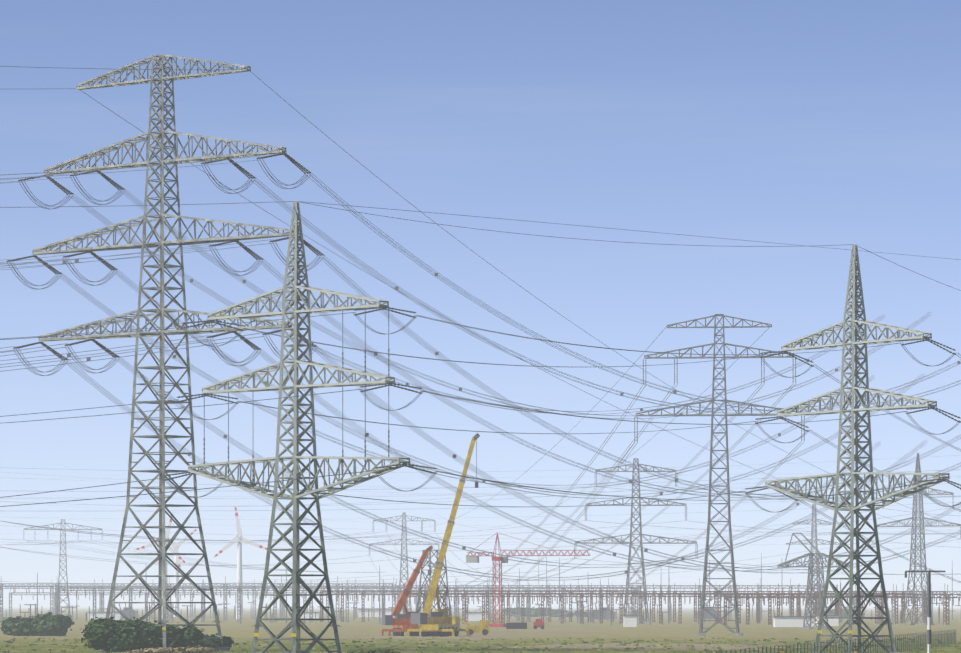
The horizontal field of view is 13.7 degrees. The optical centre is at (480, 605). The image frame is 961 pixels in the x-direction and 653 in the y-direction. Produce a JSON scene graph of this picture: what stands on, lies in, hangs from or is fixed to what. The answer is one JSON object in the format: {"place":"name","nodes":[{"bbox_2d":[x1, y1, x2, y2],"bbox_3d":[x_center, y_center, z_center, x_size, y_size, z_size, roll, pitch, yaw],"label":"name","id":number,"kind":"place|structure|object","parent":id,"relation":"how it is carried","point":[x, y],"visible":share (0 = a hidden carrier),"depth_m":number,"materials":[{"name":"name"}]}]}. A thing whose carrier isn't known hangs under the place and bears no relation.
{"place":"outdoors","nodes":[
{"label":"outdoors","id":0,"kind":"place"},
{"bbox_2d":[358,610,409,616],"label":"control buildings","id":1,"kind":"structure","parent":0,"point":[387,612],"depth_m":1892.48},
{"bbox_2d":[357,608,410,609],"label":"control building roofs","id":2,"kind":"structure","parent":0,"point":[378,608],"depth_m":1891.98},
{"bbox_2d":[379,545,432,635],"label":"orange crane carrier","id":3,"kind":"object","parent":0,"point":[401,623],"visible":0.79,"depth_m":693.84,"materials":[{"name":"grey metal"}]},
{"bbox_2d":[404,433,479,636],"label":"yellow mobile crane carrier","id":4,"kind":"object","parent":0,"point":[438,622],"visible":1,"depth_m":683.95,"materials":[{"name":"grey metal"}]},
{"bbox_2d":[0,607,960,652],"bbox_3d":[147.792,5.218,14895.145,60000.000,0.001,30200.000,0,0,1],"label":"ground","id":5,"kind":"structure","parent":0,"point":[687,629],"depth_m":788.26,"materials":[{"name":"green plant"}]},
{"bbox_2d":[0,616,29,634],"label":"bush","id":6,"kind":"object","parent":5,"relation":"on","point":[5,622],"visible":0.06,"depth_m":716.70,"materials":[{"name":"green plant"}]},
{"bbox_2d":[3,612,74,635],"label":"bush","id":7,"kind":"object","parent":5,"relation":"on","point":[48,624],"visible":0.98,"depth_m":694.48,"materials":[{"name":"green plant"}]},
{"bbox_2d":[24,519,101,617],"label":"pylon","id":8,"kind":"object","parent":5,"relation":"on","point":[64,600],"visible":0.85,"depth_m":1796.45,"materials":[{"name":"grey metal"}]},
{"bbox_2d":[80,615,166,651],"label":"bush","id":9,"kind":"object","parent":5,"relation":"on","point":[110,634],"visible":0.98,"depth_m":454.70,"materials":[{"name":"green plant"}]},
{"bbox_2d":[135,513,185,616],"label":"wind turbine","id":10,"kind":"object","parent":5,"relation":"on","point":[170,548],"visible":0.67,"depth_m":1696.00,"materials":[{"name":"white metal"}]},
{"bbox_2d":[32,54,298,650],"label":"pylon","id":11,"kind":"object","parent":5,"relation":"on","point":[162,554],"visible":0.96,"depth_m":461.81,"materials":[{"name":"metal"}]},
{"bbox_2d":[7,153,323,359],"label":"insulators","id":12,"kind":"object","parent":11,"relation":"attached to","point":[245,173],"visible":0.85,"depth_m":465.63,"materials":[{"name":"grey"}]},
{"bbox_2d":[162,628,852,636],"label":"tower warning signs","id":13,"kind":"object","parent":11,"relation":"attached to","point":[294,634],"visible":0.83,"depth_m":403.67,"materials":[{"name":"yellow"}]},
{"bbox_2d":[157,620,892,626],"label":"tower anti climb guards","id":14,"kind":"object","parent":11,"relation":"attached to","point":[340,626],"visible":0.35,"depth_m":403.91,"materials":[{"name":"grey metal"}]},
{"bbox_2d":[125,646,219,652],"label":"dirt patch","id":15,"kind":"object","parent":5,"relation":"on","point":[200,649],"visible":1,"depth_m":425.03,"materials":[{"name":"beige soil"}]},
{"bbox_2d":[152,528,196,616],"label":"wind turbine","id":16,"kind":"object","parent":5,"relation":"on","point":[176,546],"visible":0.58,"depth_m":1896.21,"materials":[{"name":"white metal"}]},
{"bbox_2d":[152,622,204,648],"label":"bush","id":17,"kind":"object","parent":5,"relation":"on","point":[190,636],"visible":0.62,"depth_m":457.10,"materials":[{"name":"green plant"}]},
{"bbox_2d":[200,633,234,648],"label":"bush","id":18,"kind":"object","parent":5,"relation":"on","point":[228,641],"visible":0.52,"depth_m":462.78,"materials":[{"name":"green plant"}]},
{"bbox_2d":[214,506,266,618],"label":"wind turbine","id":19,"kind":"object","parent":5,"relation":"on","point":[239,538],"visible":0.88,"depth_m":1595.70,"materials":[{"name":"white metal"}]},
{"bbox_2d":[188,201,409,652],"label":"pylon","id":20,"kind":"object","parent":5,"relation":"on","point":[296,553],"visible":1,"depth_m":363.72,"materials":[{"name":"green metal"}]},
{"bbox_2d":[347,648,400,652],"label":"weeds","id":21,"kind":"object","parent":5,"relation":"on","point":[379,651],"visible":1,"depth_m":361.94,"materials":[{"name":"green plant"}]},
{"bbox_2d":[370,512,438,611],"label":"pylon","id":22,"kind":"object","parent":5,"relation":"on","point":[403,515],"visible":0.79,"depth_m":1918.40,"materials":[{"name":"grey metal"}]},
{"bbox_2d":[373,359,804,554],"bbox_3d":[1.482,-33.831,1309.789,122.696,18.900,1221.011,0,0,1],"label":"insulators","id":23,"kind":"object","parent":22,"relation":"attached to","point":[637,418],"visible":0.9,"depth_m":701.32,"materials":[{"name":"grey"}]},
{"bbox_2d":[115,611,719,618],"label":"transformer radiators","id":24,"kind":"object","parent":5,"relation":"on","point":[136,614],"visible":0.29,"depth_m":1493.69,"materials":[{"name":"grey metal"}]},
{"bbox_2d":[120,607,715,618],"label":"transformer tanks","id":25,"kind":"object","parent":5,"relation":"on","point":[596,613],"visible":0.4,"depth_m":1493.50,"materials":[{"name":"grey metal"}]},
{"bbox_2d":[119,603,713,609],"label":"transformer bushings","id":26,"kind":"object","parent":25,"relation":"on","point":[595,606],"visible":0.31,"depth_m":1494.10,"materials":[{"name":"brown ceramic"}]},
{"bbox_2d":[416,550,451,627],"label":"new pylon section","id":27,"kind":"object","parent":5,"relation":"on","point":[420,591],"visible":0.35,"depth_m":700.54,"materials":[{"name":"grey metal"}]},
{"bbox_2d":[88,613,838,626],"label":"substation kiosks","id":28,"kind":"object","parent":5,"relation":"on","point":[629,621],"visible":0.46,"depth_m":992.56,"materials":[{"name":"white"}]},
{"bbox_2d":[460,619,489,632],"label":"telehandler","id":29,"kind":"object","parent":5,"relation":"on","point":[482,626],"visible":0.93,"depth_m":714.83,"materials":[{"name":"yellow metal"}]},
{"bbox_2d":[0,637,960,652],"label":"grass tufts","id":30,"kind":"object","parent":5,"relation":"on","point":[566,643],"visible":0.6,"depth_m":526.37,"materials":[{"name":"green plant"}]},
{"bbox_2d":[0,66,960,582],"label":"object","id":31,"kind":"object","parent":5,"relation":"on","point":[342,418],"visible":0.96,"depth_m":377.97,"materials":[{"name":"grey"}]},
{"bbox_2d":[0,576,960,622],"bbox_3d":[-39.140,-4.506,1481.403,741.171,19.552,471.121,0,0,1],"label":"grey substation gantries","id":32,"kind":"object","parent":5,"relation":"on","point":[94,587],"visible":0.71,"depth_m":1386.79,"materials":[{"name":"grey metal"}]},
{"bbox_2d":[0,326,960,617],"bbox_3d":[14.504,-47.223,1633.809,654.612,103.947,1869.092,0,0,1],"label":"conductors","id":33,"kind":"object","parent":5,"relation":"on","point":[34,542],"visible":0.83,"depth_m":1394.92,"materials":[{"name":"grey"}]},
{"bbox_2d":[9,638,953,652],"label":"dry field tufts","id":34,"kind":"object","parent":5,"relation":"on","point":[479,652],"visible":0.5,"depth_m":554.00,"materials":[{"name":"green plant"}]},
{"bbox_2d":[6,553,960,624],"bbox_3d":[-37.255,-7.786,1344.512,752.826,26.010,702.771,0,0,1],"label":"substation equipment","id":35,"kind":"object","parent":5,"relation":"on","point":[588,610],"visible":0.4,"depth_m":1274.24,"materials":[{"name":"grey metal"}]},
{"bbox_2d":[6,588,959,618],"bbox_3d":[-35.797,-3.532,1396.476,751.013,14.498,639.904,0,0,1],"label":"substation insulators","id":36,"kind":"object","parent":35,"relation":"on","point":[640,611],"visible":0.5,"depth_m":1246.78,"materials":[{"name":"brown ceramic"}]},
{"bbox_2d":[469,623,543,634],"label":"construction vehicles","id":37,"kind":"object","parent":5,"relation":"on","point":[513,626],"visible":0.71,"depth_m":874.84,"materials":[{"name":"metal"}]},
{"bbox_2d":[466,532,589,626],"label":"red tower crane","id":38,"kind":"object","parent":5,"relation":"on","point":[472,558],"visible":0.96,"depth_m":995.04,"materials":[{"name":"metal"}]},
{"bbox_2d":[503,607,552,616],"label":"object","id":39,"kind":"object","parent":5,"relation":"on","point":[535,612],"visible":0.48,"depth_m":1891.81,"materials":[{"name":"grey"}]},
{"bbox_2d":[534,619,543,627],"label":"red tractor","id":40,"kind":"object","parent":5,"relation":"on","point":[538,623],"visible":0.86,"depth_m":894.79,"materials":[{"name":"red metal"}]},
{"bbox_2d":[321,628,800,649],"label":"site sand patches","id":41,"kind":"object","parent":5,"relation":"on","point":[675,646],"visible":0.77,"depth_m":554.96,"materials":[{"name":"beige sand"}]},
{"bbox_2d":[550,609,573,616],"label":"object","id":42,"kind":"object","parent":5,"relation":"on","point":[555,612],"visible":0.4,"depth_m":1889.72,"materials":[{"name":"grey"}]},
{"bbox_2d":[573,610,586,616],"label":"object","id":43,"kind":"object","parent":5,"relation":"on","point":[585,613],"visible":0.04,"depth_m":1890.07,"materials":[{"name":"grey"}]},
{"bbox_2d":[575,458,696,623],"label":"pylon","id":44,"kind":"object","parent":5,"relation":"on","point":[640,534],"visible":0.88,"depth_m":1194.48,"materials":[{"name":"grey metal"}]},
{"bbox_2d":[320,583,960,624],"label":"substation gantry busbar","id":45,"kind":"object","parent":5,"relation":"on","point":[800,595],"visible":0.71,"depth_m":1175.46,"materials":[{"name":"grey metal"}]},
{"bbox_2d":[636,314,802,635],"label":"pylon","id":46,"kind":"object","parent":5,"relation":"on","point":[733,580],"visible":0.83,"depth_m":699.65,"materials":[{"name":"grey metal"}]},
{"bbox_2d":[777,553,849,628],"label":"terminal tower","id":47,"kind":"structure","parent":5,"relation":"on","point":[821,555],"depth_m":894.93,"materials":[{"name":"grey metal"}]},
{"bbox_2d":[786,504,840,615],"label":"pylon","id":48,"kind":"object","parent":5,"relation":"on","point":[815,537],"visible":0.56,"depth_m":1993.98,"materials":[{"name":"grey metal"}]},
{"bbox_2d":[705,630,955,652],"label":"fence posts","id":49,"kind":"object","parent":5,"relation":"on","point":[870,644],"visible":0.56,"depth_m":433.18,"materials":[{"name":"grey metal"}]},
{"bbox_2d":[707,629,955,652],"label":"fence wires","id":50,"kind":"object","parent":49,"relation":"attached to","point":[824,643],"visible":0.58,"depth_m":358.16,"materials":[{"name":"grey metal"}]},
{"bbox_2d":[827,608,864,616],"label":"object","id":51,"kind":"object","parent":5,"relation":"on","point":[832,612],"visible":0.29,"depth_m":1888.86,"materials":[{"name":"grey"}]},
{"bbox_2d":[765,244,949,652],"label":"pylon","id":52,"kind":"object","parent":5,"relation":"on","point":[854,332],"visible":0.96,"depth_m":407.04,"materials":[{"name":"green metal"}]},
{"bbox_2d":[164,306,960,500],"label":"insulators","id":53,"kind":"object","parent":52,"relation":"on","point":[416,466],"visible":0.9,"depth_m":373.87,"materials":[{"name":"grey glass"}]},
{"bbox_2d":[877,453,960,624],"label":"pylon","id":54,"kind":"object","parent":5,"relation":"on","point":[913,614],"visible":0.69,"depth_m":1094.05,"materials":[{"name":"grey metal"}]},
{"bbox_2d":[905,569,944,652],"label":"pole","id":55,"kind":"object","parent":5,"relation":"on","point":[929,571],"visible":1,"depth_m":223.56,"materials":[{"name":"white metal"}]},
{"bbox_2d":[0,156,960,580],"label":"conductors","id":56,"kind":"object","parent":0,"point":[210,344],"visible":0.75,"depth_m":504.49,"materials":[{"name":"grey"}]},
{"bbox_2d":[7,158,321,375],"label":"jumper loops","id":57,"kind":"object","parent":56,"relation":"attached to","point":[115,273],"visible":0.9,"depth_m":465.51,"materials":[{"name":"grey metal"}]},
{"bbox_2d":[49,171,959,573],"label":"bundle spacers","id":58,"kind":"object","parent":56,"relation":"attached to","point":[459,389],"visible":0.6,"depth_m":504.74,"materials":[{"name":"grey metal"}]},
{"bbox_2d":[0,0,960,606],"label":"sky","id":59,"kind":"structure","parent":0,"point":[807,123],"materials":[{"name":"blue"}]},
{"bbox_2d":[23,472,960,557],"bbox_3d":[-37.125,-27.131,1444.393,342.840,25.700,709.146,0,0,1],"label":"insulators","id":60,"kind":"object","parent":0,"point":[586,516],"visible":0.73,"depth_m":1196.08,"materials":[{"name":"grey"}]},
{"bbox_2d":[784,533,819,564],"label":"terminal tower cap","id":61,"kind":"object","parent":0,"point":[813,546],"visible":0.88,"depth_m":896.47,"materials":[{"name":"grey metal"}]},
{"bbox_2d":[761,633,953,652],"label":"grass tufts","id":62,"kind":"object","parent":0,"point":[876,643],"depth_m":438.81,"materials":[{"name":"green plant"}]}
]}

